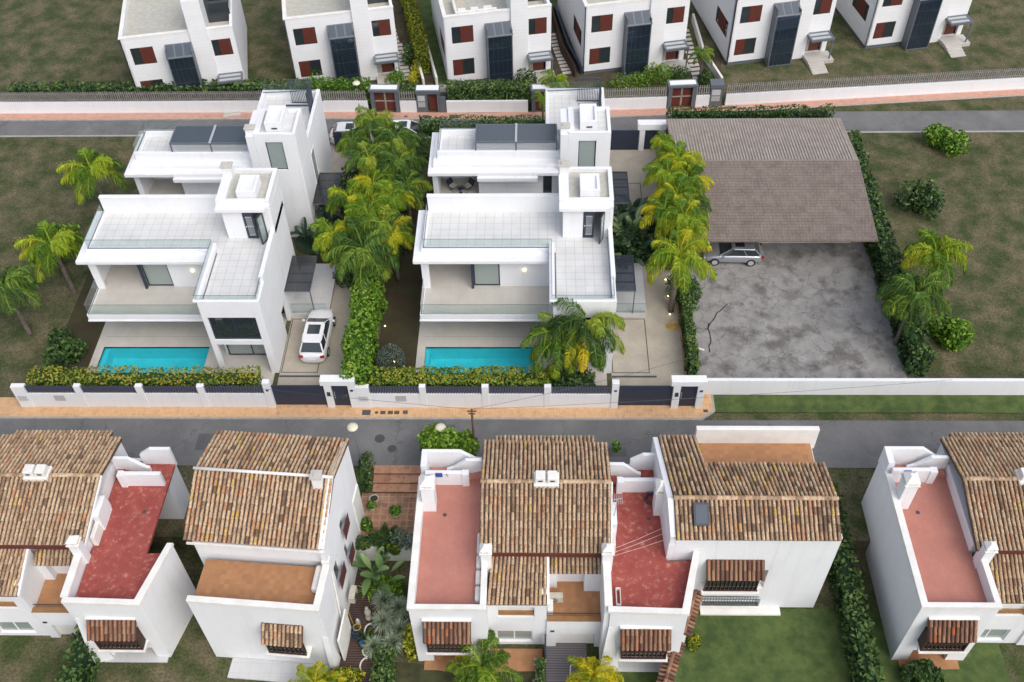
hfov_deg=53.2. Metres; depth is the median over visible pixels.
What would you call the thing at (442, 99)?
bin store door
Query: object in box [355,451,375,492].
shrub
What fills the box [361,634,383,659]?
yucca plant
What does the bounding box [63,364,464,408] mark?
overhead wire
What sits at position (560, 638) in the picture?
garage door
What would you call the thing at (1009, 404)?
verge
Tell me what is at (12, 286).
palm tree
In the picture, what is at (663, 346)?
driveway
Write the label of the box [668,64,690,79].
shrub
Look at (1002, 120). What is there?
road
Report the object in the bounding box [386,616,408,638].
yucca plant
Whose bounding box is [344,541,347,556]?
window
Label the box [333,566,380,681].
garden path
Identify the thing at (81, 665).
tree
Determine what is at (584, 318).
window
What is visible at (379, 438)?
manhole cover
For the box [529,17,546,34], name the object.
window
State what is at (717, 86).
meter cabinet
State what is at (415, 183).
palm tree
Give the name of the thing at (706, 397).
overhead wire
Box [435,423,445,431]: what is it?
street lamp
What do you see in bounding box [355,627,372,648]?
sago palm
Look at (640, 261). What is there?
bird of paradise
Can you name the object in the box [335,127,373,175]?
palm tree
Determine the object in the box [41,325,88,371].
shrub
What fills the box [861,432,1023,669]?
tiled townhouse
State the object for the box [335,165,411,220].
shrub
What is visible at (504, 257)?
modern villa
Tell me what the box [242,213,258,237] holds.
security door
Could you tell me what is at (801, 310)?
yard
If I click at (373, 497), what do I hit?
plant pot
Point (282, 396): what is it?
driveway gate
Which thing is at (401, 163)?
palm tree
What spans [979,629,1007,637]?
window
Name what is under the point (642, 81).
shrub
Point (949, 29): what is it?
entrance door
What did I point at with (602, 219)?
open glass door
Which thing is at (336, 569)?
window
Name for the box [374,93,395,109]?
double door
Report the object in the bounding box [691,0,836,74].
white house
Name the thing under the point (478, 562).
planter box
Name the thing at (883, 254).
hedge
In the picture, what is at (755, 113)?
hedge
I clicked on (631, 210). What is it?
bird of paradise
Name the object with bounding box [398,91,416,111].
boundary wall
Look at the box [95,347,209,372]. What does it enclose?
pool basin
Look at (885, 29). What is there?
window
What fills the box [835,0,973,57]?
white house
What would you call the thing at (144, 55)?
window
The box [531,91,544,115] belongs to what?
palm tree
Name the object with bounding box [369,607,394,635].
yucca plant
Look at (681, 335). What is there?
brick edging
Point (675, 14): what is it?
window
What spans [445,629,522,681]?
palm tree
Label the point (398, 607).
yucca plant
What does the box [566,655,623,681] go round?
palm tree
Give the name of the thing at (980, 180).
ground
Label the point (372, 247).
palm tree
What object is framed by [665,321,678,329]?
hose coil
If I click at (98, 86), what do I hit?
hedge
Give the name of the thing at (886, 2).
window
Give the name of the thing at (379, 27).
window
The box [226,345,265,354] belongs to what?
patio door
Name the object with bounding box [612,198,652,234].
bird of paradise
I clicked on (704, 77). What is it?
shrub
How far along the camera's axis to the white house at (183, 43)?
87.56 m
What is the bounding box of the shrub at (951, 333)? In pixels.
[924,312,975,351]
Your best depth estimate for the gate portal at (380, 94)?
88.14 m
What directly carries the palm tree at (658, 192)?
on the ground at (980, 180)
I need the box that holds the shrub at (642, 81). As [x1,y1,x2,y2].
[608,71,658,88]
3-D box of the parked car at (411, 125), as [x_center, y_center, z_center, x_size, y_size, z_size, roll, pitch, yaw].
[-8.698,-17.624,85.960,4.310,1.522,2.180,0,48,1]
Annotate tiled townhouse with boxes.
[0,430,195,662]
[183,430,364,681]
[406,435,699,671]
[651,426,842,615]
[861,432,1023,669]
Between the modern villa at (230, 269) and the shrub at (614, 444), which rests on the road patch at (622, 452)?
the shrub at (614, 444)
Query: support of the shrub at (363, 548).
on the retaining wall at (405, 555)
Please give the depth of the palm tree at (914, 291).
66.20 m
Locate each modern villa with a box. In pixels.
[75,161,335,372]
[124,79,341,236]
[413,160,646,372]
[428,77,629,211]
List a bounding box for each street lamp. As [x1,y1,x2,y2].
[347,422,361,464]
[352,80,359,112]
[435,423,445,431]
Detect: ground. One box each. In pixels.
[0,0,1023,681]
[309,144,442,312]
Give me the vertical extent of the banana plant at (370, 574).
2.145 m
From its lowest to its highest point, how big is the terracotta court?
0.200 m
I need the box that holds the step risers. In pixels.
[373,483,417,492]
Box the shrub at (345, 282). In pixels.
[332,255,361,289]
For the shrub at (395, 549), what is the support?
on the retaining wall at (405, 555)
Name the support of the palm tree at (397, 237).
on the dry lawn at (401, 318)
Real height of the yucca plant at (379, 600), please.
1.818 m
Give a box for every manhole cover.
[375,434,384,442]
[388,445,395,451]
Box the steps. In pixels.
[372,465,420,491]
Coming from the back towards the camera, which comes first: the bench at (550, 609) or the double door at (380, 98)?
the double door at (380, 98)
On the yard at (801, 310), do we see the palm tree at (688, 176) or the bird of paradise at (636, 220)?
the palm tree at (688, 176)
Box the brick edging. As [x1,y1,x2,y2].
[676,301,686,374]
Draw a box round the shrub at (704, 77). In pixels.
[697,68,713,91]
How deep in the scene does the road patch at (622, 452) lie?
64.68 m
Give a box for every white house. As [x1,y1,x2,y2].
[118,0,247,116]
[282,0,404,84]
[431,0,555,83]
[557,0,690,79]
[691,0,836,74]
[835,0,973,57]
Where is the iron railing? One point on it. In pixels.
(380, 540)
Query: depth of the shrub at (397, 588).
60.09 m
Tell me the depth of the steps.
63.94 m
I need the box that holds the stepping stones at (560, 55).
[551,33,570,73]
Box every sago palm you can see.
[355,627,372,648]
[368,522,406,560]
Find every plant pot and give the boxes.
[366,500,376,512]
[369,494,378,504]
[388,505,401,518]
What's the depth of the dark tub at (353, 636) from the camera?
58.60 m
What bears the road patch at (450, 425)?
on the road at (850, 443)
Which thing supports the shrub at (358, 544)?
on the retaining wall at (405, 555)
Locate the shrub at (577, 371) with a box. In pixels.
[544,363,591,378]
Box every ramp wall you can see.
[417,60,424,84]
[425,38,437,84]
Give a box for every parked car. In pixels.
[299,309,335,362]
[329,122,370,143]
[389,119,430,144]
[702,242,763,266]
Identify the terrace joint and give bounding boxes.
[107,336,208,336]
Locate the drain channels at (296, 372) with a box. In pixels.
[279,319,319,376]
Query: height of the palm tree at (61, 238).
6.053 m
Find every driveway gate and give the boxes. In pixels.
[271,385,327,404]
[333,132,370,150]
[610,130,638,149]
[618,385,672,405]
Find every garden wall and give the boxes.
[656,642,685,681]
[682,589,702,642]
[704,378,1023,394]
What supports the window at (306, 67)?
in the white house at (335, 39)
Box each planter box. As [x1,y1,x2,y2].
[475,570,480,585]
[475,586,479,602]
[476,555,480,569]
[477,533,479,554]
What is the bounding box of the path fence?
[549,0,575,77]
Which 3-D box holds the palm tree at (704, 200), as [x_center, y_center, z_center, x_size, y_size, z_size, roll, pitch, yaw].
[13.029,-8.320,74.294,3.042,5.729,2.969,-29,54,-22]
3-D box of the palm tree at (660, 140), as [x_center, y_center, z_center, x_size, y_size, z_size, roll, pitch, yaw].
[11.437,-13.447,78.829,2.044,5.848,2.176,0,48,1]
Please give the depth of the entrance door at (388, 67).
92.28 m
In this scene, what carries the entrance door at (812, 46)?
in the white house at (771, 33)
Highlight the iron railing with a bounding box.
[355,539,411,545]
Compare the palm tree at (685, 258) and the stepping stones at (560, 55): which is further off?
the stepping stones at (560, 55)
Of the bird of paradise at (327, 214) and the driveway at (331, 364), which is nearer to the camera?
the driveway at (331, 364)
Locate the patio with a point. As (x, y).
(522, 660)
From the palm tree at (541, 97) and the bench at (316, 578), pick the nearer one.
the bench at (316, 578)
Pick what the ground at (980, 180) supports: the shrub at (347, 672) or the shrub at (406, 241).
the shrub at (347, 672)
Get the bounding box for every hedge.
[7,78,319,100]
[25,364,262,385]
[294,76,371,108]
[339,263,387,395]
[368,365,549,385]
[369,645,397,681]
[399,80,417,101]
[400,0,430,74]
[417,113,544,144]
[445,78,531,109]
[534,656,546,681]
[549,371,595,385]
[665,103,835,136]
[678,288,700,374]
[827,482,884,681]
[847,129,936,377]
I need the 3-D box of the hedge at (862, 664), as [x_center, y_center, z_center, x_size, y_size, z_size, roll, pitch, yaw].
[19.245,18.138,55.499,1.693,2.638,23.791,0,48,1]
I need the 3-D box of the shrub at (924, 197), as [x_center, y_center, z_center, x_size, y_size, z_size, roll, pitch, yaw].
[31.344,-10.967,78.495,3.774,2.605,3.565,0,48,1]
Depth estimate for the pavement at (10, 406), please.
67.16 m
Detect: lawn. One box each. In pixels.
[50,271,104,372]
[375,250,422,376]
[390,662,535,681]
[418,0,447,84]
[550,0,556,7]
[604,609,1010,681]
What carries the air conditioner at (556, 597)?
on the tiled townhouse at (536, 512)
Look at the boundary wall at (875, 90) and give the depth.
88.56 m
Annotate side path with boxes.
[392,0,408,84]
[551,15,577,78]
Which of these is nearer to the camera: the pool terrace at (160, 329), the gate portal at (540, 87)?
the pool terrace at (160, 329)
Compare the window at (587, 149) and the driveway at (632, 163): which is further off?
the driveway at (632, 163)
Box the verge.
[713,395,1023,413]
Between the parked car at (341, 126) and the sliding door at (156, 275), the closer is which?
the sliding door at (156, 275)
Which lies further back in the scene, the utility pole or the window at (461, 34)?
the window at (461, 34)
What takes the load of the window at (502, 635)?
in the tiled townhouse at (536, 512)
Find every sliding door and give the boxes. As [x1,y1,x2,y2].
[141,265,173,285]
[473,264,499,284]
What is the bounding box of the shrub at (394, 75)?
[384,67,405,83]
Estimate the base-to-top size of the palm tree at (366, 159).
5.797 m
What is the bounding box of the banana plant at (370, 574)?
[352,546,404,594]
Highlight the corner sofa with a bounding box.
[451,0,496,13]
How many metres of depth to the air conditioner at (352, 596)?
58.51 m
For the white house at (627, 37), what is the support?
on the ground at (980, 180)
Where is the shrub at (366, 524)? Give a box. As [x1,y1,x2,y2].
[360,517,372,532]
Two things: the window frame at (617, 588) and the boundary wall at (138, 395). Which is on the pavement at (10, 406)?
the boundary wall at (138, 395)
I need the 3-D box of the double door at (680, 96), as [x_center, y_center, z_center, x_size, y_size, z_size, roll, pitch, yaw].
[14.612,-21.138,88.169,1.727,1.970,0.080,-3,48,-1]
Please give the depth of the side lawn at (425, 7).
96.67 m
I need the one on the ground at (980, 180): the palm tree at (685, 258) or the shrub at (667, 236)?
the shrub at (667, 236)
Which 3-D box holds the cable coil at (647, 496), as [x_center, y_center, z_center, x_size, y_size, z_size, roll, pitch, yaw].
[7.908,8.952,58.055,0.922,0.128,0.968,0,48,1]
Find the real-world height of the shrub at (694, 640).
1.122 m
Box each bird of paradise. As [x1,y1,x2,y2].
[290,206,340,254]
[308,205,340,227]
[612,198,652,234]
[612,204,664,254]
[613,225,654,266]
[614,197,656,234]
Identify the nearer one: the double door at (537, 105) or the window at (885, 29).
the double door at (537, 105)
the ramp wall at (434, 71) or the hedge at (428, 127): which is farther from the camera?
the ramp wall at (434, 71)
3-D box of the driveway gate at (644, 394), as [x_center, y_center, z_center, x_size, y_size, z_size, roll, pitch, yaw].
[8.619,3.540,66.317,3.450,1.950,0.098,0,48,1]
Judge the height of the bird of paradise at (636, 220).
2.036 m
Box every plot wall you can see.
[554,4,582,73]
[691,13,722,78]
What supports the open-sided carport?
on the yard at (801, 310)
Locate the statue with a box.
[364,606,371,620]
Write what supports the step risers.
attached to the steps
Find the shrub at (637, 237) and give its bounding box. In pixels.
[614,221,655,259]
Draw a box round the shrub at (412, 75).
[408,60,419,84]
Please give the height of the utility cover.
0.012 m
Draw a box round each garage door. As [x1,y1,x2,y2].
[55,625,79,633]
[556,634,593,642]
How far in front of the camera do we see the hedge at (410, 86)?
88.30 m
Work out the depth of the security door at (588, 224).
67.48 m
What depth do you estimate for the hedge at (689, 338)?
69.13 m
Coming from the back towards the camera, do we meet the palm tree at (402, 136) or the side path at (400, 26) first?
the side path at (400, 26)
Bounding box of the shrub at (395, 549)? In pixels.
[385,540,401,555]
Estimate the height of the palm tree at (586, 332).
7.248 m
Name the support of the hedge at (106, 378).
on the ground at (980, 180)
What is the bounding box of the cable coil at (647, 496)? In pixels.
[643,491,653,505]
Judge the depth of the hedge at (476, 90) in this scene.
87.92 m
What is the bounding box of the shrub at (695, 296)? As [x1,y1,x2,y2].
[665,271,702,310]
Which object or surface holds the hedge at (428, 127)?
on the side ground at (414, 212)
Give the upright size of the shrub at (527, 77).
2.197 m
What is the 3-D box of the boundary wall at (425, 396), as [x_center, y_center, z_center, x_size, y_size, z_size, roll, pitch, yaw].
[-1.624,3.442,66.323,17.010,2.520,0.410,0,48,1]
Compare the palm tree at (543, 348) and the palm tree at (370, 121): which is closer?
the palm tree at (543, 348)
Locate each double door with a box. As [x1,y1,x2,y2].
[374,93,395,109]
[535,92,544,109]
[671,88,691,105]
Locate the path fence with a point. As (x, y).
(568, 59)
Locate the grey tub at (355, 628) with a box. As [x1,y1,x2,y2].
[351,625,360,633]
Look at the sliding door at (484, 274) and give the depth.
69.31 m
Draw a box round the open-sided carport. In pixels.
[666,118,877,242]
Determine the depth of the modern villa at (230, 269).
68.99 m
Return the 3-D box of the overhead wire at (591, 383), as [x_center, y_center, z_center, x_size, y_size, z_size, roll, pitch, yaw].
[5.265,2.367,63.316,16.491,2.201,0.024,-17,50,-14]
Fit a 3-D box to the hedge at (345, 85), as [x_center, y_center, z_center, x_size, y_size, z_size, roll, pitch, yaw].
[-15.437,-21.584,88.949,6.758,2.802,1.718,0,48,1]
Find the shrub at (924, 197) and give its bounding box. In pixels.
[894,177,945,219]
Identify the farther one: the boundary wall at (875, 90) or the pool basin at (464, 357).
the boundary wall at (875, 90)
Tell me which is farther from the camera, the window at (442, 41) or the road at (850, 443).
the window at (442, 41)
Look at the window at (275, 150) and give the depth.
72.88 m
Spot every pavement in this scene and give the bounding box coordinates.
[0,89,1023,118]
[0,394,712,417]
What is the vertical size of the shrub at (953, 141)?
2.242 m
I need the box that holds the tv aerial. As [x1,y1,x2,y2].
[612,494,622,515]
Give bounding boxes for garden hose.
[348,611,360,630]
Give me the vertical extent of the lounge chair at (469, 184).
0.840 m
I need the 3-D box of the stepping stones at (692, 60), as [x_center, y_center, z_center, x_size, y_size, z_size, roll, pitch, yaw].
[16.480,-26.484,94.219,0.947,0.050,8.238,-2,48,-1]
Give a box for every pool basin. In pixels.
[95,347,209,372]
[424,347,532,372]
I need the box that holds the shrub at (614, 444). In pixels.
[611,440,620,452]
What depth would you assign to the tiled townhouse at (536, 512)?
55.80 m
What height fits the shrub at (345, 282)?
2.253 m
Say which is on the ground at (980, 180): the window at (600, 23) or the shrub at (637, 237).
the shrub at (637, 237)
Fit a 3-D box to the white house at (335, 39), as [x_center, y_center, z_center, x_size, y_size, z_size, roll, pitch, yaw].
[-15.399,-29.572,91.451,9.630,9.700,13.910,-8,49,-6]
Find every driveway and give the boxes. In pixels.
[277,267,356,384]
[326,143,381,225]
[609,141,661,214]
[611,266,684,385]
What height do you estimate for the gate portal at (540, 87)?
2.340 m
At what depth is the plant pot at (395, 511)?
61.92 m
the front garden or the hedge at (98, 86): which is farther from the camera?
the front garden
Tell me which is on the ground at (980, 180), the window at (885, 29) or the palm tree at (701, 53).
the palm tree at (701, 53)
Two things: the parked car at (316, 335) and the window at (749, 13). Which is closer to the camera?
the parked car at (316, 335)
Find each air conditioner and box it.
[348,585,357,603]
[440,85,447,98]
[549,592,562,602]
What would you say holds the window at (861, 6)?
in the white house at (912, 24)
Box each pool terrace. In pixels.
[88,313,286,384]
[415,322,606,385]
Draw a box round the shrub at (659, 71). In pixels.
[644,61,673,83]
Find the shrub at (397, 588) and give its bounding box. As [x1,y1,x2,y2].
[370,575,403,597]
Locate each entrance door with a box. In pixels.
[381,63,392,71]
[533,62,543,69]
[665,51,676,59]
[808,41,818,50]
[943,22,954,34]
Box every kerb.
[0,95,1023,120]
[0,130,1023,136]
[0,394,714,420]
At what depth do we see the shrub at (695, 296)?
71.90 m
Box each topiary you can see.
[375,343,406,372]
[406,133,430,160]
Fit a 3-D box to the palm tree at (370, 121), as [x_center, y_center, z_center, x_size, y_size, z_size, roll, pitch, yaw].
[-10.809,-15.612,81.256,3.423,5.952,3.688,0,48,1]
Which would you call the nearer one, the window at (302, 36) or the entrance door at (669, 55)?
the window at (302, 36)
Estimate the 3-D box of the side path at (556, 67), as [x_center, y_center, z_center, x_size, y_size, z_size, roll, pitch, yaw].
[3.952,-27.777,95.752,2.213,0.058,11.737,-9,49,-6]
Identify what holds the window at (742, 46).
in the white house at (771, 33)
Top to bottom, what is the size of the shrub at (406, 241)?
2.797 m
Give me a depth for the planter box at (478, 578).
54.56 m
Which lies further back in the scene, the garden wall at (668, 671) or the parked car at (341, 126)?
the parked car at (341, 126)
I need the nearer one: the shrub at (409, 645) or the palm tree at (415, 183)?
the shrub at (409, 645)
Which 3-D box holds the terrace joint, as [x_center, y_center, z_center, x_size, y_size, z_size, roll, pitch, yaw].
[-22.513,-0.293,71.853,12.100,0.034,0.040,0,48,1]
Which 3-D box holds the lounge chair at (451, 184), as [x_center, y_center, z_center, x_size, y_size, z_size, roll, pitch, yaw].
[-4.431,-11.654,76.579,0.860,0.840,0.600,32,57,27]
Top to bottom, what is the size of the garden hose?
0.522 m
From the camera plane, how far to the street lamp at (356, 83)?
87.48 m
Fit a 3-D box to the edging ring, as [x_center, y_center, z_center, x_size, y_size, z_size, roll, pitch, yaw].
[-8.382,18.259,57.511,0.416,0.087,0.989,0,48,1]
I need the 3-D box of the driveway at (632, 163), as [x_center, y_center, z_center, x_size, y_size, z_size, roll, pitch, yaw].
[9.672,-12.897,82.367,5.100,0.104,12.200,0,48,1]
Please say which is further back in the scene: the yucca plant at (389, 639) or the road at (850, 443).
the road at (850, 443)
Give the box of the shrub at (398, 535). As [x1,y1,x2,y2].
[390,526,412,550]
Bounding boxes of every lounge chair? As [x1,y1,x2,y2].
[446,177,459,192]
[461,177,474,192]
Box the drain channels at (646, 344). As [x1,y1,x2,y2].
[612,183,656,377]
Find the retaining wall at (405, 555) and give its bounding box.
[357,537,411,560]
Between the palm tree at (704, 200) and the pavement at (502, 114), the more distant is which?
the pavement at (502, 114)
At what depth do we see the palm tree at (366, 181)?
74.93 m
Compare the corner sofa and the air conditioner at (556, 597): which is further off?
the corner sofa
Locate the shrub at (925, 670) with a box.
[898,658,944,681]
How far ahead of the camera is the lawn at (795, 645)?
57.54 m
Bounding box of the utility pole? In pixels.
[467,408,476,456]
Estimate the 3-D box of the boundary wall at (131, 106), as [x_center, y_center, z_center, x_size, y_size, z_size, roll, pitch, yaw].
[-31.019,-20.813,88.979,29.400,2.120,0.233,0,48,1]
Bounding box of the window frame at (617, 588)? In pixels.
[615,587,620,605]
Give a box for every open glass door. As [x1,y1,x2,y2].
[255,213,267,244]
[599,212,604,243]
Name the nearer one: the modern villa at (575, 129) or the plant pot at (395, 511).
the plant pot at (395, 511)
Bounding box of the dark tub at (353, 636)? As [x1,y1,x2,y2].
[351,630,361,640]
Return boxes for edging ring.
[359,657,367,673]
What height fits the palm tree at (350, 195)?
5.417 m
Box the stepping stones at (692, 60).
[685,29,699,78]
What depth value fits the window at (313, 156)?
77.67 m
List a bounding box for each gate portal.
[319,375,358,407]
[368,84,399,111]
[531,83,558,111]
[637,119,666,150]
[666,79,698,107]
[670,375,706,407]
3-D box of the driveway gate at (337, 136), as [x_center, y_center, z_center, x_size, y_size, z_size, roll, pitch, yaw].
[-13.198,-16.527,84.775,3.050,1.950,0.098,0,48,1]
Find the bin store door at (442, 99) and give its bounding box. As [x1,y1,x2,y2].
[439,96,445,112]
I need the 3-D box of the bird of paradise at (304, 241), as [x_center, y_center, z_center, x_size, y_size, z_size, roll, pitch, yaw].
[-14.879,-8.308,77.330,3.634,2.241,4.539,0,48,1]
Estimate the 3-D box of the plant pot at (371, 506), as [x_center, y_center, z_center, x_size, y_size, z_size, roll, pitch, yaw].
[-8.608,10.118,62.507,0.687,0.792,0.636,-23,52,-18]
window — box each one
[0,622,34,630]
[130,46,156,64]
[140,79,162,86]
[208,318,261,338]
[211,38,233,55]
[265,142,287,168]
[293,27,317,45]
[298,59,322,76]
[311,145,318,182]
[334,560,339,579]
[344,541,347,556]
[371,19,390,36]
[440,29,444,54]
[451,25,473,43]
[453,58,474,75]
[496,631,531,639]
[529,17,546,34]
[543,176,551,192]
[562,318,606,338]
[574,15,580,45]
[578,141,595,166]
[589,47,609,64]
[591,14,612,32]
[666,6,684,23]
[716,6,727,36]
[734,38,755,54]
[740,5,762,22]
[813,0,832,14]
[852,0,868,20]
[872,21,895,38]
[882,0,902,6]
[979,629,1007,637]
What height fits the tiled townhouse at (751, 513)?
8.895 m
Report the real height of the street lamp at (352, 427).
5.135 m
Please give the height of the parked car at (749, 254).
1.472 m
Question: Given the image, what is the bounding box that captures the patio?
[440,648,542,678]
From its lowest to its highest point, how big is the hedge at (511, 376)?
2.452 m
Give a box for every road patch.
[195,434,213,449]
[427,424,454,429]
[608,447,626,456]
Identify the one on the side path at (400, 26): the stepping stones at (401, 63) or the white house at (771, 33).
the stepping stones at (401, 63)
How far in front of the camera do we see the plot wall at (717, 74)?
94.13 m
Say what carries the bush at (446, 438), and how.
on the ground at (980, 180)
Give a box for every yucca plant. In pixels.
[357,579,376,601]
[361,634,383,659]
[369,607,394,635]
[370,588,395,612]
[379,629,402,655]
[385,594,408,619]
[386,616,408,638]
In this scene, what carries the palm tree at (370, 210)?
on the side ground at (414, 212)
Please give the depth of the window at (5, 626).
58.76 m
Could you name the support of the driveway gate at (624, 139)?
on the driveway at (632, 163)
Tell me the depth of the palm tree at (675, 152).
75.86 m
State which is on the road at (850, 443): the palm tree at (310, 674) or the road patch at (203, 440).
the road patch at (203, 440)
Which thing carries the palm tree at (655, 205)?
on the ground at (980, 180)
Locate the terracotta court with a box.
[360,493,416,536]
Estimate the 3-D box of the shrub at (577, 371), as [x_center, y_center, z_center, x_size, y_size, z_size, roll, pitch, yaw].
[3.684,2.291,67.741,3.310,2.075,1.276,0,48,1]
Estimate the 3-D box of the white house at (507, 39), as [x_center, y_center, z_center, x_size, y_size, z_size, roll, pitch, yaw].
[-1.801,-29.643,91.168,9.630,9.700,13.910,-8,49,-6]
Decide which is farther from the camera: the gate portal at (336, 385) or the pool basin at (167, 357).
the pool basin at (167, 357)
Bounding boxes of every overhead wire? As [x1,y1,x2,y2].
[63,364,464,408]
[475,352,709,408]
[486,380,943,408]
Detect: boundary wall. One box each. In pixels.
[0,91,321,113]
[10,379,275,407]
[320,91,368,111]
[355,379,619,407]
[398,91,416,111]
[446,100,527,112]
[604,87,666,109]
[695,85,710,106]
[724,68,1023,105]
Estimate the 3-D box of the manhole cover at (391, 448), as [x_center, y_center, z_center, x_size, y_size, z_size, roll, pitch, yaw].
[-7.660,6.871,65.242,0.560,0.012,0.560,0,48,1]
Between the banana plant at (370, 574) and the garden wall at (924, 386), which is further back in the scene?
the garden wall at (924, 386)
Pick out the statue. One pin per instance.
(367, 612)
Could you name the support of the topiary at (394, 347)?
on the dry lawn at (401, 318)
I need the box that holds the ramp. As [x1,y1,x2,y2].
[546,643,586,681]
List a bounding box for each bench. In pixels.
[311,565,321,592]
[547,599,552,614]
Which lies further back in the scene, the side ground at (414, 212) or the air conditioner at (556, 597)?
the side ground at (414, 212)
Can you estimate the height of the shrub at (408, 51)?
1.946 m
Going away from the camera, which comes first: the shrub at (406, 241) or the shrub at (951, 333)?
the shrub at (951, 333)
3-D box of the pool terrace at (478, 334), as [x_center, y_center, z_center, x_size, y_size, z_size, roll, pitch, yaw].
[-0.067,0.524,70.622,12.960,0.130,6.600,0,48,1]
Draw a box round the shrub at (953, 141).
[920,122,971,158]
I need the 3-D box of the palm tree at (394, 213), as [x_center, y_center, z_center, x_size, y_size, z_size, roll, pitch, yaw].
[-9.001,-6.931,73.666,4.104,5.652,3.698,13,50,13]
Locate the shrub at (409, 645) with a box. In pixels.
[402,623,417,662]
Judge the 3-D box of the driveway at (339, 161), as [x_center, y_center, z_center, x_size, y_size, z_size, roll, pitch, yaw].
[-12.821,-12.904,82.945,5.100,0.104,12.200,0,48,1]
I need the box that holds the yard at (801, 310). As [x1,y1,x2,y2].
[665,138,906,377]
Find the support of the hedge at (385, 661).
on the ground at (980, 180)
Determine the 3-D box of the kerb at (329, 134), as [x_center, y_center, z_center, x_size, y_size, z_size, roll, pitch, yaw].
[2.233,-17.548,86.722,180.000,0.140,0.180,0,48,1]
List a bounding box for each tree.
[0,263,41,334]
[14,220,84,293]
[55,624,100,681]
[56,147,126,204]
[287,661,347,681]
[309,217,356,280]
[325,178,368,218]
[326,216,399,292]
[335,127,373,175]
[343,140,392,178]
[343,193,389,260]
[352,106,394,148]
[353,169,394,203]
[353,204,413,273]
[371,181,415,246]
[372,121,421,156]
[374,216,414,281]
[376,148,428,212]
[386,169,432,230]
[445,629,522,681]
[520,311,606,380]
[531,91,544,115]
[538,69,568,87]
[546,297,625,372]
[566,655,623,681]
[639,188,682,249]
[642,157,687,190]
[645,228,716,312]
[647,179,698,223]
[649,140,705,173]
[650,131,674,188]
[655,197,709,247]
[670,164,714,197]
[675,192,711,242]
[689,46,713,81]
[875,267,951,345]
[899,228,973,299]
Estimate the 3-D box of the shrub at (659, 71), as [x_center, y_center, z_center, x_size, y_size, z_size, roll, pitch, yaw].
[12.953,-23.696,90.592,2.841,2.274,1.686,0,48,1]
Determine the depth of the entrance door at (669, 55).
92.78 m
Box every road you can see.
[0,110,1023,134]
[0,419,1023,467]
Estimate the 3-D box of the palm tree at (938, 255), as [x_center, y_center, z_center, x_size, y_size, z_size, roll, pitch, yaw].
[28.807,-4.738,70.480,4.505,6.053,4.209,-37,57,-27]
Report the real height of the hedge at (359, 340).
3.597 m
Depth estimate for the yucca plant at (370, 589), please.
60.18 m
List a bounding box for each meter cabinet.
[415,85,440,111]
[709,79,724,105]
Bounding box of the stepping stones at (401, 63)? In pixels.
[395,28,409,79]
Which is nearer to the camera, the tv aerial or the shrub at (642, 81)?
the tv aerial
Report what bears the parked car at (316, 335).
on the driveway at (331, 364)
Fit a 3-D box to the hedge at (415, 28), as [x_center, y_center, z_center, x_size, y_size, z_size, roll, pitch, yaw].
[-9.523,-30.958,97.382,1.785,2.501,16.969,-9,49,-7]
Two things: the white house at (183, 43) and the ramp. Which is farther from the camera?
the white house at (183, 43)
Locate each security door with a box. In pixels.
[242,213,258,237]
[583,212,594,237]
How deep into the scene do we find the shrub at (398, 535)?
60.16 m
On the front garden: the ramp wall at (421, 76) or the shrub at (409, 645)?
the ramp wall at (421, 76)
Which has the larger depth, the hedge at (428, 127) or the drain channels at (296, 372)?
the hedge at (428, 127)
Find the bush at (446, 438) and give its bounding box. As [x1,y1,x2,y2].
[417,422,480,454]
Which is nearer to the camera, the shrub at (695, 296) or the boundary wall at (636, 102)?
the shrub at (695, 296)
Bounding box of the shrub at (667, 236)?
[656,225,688,269]
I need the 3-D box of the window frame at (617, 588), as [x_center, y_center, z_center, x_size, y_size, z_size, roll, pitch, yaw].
[5.612,13.515,53.981,0.260,0.250,1.000,0,48,1]
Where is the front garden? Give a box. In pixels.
[362,53,720,86]
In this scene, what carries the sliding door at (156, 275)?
in the modern villa at (230, 269)
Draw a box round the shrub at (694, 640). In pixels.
[686,631,701,652]
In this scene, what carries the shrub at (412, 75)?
on the front garden
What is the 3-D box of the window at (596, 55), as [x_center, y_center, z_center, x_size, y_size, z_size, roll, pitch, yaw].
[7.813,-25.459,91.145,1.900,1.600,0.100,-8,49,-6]
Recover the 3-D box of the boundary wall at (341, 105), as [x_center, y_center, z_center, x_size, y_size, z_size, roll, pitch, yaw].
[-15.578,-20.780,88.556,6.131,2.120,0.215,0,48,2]
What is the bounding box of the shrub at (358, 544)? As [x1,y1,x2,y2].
[355,534,371,549]
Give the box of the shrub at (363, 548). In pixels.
[361,538,370,550]
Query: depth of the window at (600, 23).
88.75 m
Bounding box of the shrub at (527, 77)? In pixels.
[513,67,537,88]
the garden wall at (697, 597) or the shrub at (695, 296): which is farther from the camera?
the shrub at (695, 296)
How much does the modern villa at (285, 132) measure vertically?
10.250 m
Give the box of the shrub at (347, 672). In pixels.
[326,666,364,681]
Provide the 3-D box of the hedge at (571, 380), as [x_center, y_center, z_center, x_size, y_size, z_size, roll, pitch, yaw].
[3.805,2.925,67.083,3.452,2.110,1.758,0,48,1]
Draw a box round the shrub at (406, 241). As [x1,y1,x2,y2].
[396,211,414,255]
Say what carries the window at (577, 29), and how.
in the white house at (627, 37)
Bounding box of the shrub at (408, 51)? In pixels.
[401,41,415,64]
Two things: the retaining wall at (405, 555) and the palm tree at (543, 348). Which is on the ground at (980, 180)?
the retaining wall at (405, 555)

